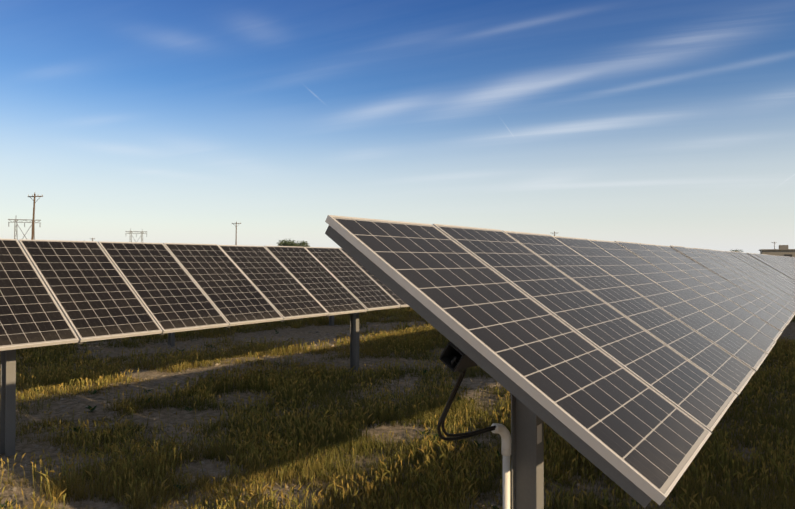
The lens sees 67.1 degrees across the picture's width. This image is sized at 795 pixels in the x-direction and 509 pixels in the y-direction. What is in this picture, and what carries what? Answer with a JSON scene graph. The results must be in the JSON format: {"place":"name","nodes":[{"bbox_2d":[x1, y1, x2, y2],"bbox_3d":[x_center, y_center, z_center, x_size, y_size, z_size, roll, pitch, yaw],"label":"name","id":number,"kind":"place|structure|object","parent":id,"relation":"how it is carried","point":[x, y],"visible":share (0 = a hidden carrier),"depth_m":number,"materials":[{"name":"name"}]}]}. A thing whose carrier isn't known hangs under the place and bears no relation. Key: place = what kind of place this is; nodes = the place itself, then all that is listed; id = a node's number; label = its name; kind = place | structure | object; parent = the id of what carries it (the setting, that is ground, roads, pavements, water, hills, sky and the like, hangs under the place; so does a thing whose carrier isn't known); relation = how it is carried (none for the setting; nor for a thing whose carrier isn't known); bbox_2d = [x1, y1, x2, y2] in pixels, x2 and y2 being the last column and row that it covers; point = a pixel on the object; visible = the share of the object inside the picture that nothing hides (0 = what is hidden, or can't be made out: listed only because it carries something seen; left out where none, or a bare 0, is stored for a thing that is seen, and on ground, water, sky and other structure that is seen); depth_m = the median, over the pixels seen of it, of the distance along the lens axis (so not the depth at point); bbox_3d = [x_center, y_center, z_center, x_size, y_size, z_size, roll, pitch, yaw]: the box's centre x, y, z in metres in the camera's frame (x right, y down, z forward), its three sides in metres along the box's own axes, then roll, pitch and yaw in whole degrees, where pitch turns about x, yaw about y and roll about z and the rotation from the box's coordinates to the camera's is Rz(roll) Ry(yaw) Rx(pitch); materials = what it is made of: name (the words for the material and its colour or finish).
{"place":"outdoors","nodes":[
{"label":"outdoors","id":0,"kind":"place"},
{"bbox_2d":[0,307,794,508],"bbox_3d":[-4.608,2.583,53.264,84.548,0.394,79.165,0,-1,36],"label":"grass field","id":1,"kind":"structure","parent":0,"point":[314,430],"depth_m":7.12,"materials":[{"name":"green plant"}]},
{"bbox_2d":[0,308,794,508],"bbox_3d":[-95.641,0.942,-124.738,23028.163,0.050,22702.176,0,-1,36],"label":"ground","id":2,"kind":"structure","parent":0,"point":[28,449],"depth_m":8.43,"materials":[{"name":"green plant"}]},
{"bbox_2d":[8,219,40,239],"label":"transmission tower","id":3,"kind":"structure","parent":2,"relation":"on","point":[16,220],"depth_m":364.37,"materials":[{"name":"silver metal"}]},
{"bbox_2d":[28,192,42,239],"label":"utility pole","id":4,"kind":"object","parent":2,"relation":"on","point":[32,236],"visible":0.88,"depth_m":83.53,"materials":[{"name":"brown wood"}]},
{"bbox_2d":[125,228,146,242],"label":"transmission tower","id":5,"kind":"structure","parent":2,"relation":"on","point":[131,233],"depth_m":513.50,"materials":[{"name":"silver metal"}]},
{"bbox_2d":[0,239,409,456],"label":"solar tracker row","id":6,"kind":"object","parent":2,"relation":"on","point":[55,292],"visible":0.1,"depth_m":8.16,"materials":[{"name":"black glass"}]},
{"bbox_2d":[232,222,240,244],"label":"utility pole","id":7,"kind":"object","parent":2,"relation":"on","point":[236,223],"visible":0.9,"depth_m":144.82,"materials":[{"name":"brown wood"}]},
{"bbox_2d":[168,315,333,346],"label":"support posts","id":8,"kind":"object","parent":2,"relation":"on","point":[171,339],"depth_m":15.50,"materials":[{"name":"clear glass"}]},
{"bbox_2d":[278,238,298,246],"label":"tree","id":9,"kind":"object","parent":2,"relation":"on","point":[286,243],"visible":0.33,"depth_m":171.05,"materials":[{"name":"green plant"}]},
{"bbox_2d":[294,240,309,246],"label":"tree","id":10,"kind":"object","parent":2,"relation":"on","point":[303,243],"visible":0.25,"depth_m":186.76,"materials":[{"name":"green plant"}]},
{"bbox_2d":[0,314,794,508],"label":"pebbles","id":11,"kind":"object","parent":2,"relation":"on","point":[493,503],"visible":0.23,"depth_m":9.44,"materials":[{"name":"stone"}]},
{"bbox_2d":[325,215,794,508],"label":"solar tracker row","id":12,"kind":"object","parent":2,"relation":"on","point":[630,368],"visible":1,"depth_m":3.35,"materials":[{"name":"black glass"}]},
{"bbox_2d":[0,0,794,253],"label":"sky","id":13,"kind":"structure","parent":0,"point":[656,122],"materials":[{"name":"blue"}]},
{"bbox_2d":[759,245,794,256],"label":"equipment building","id":14,"kind":"structure","parent":0,"point":[783,250],"depth_m":123.26,"materials":[{"name":"paint"}]}
]}

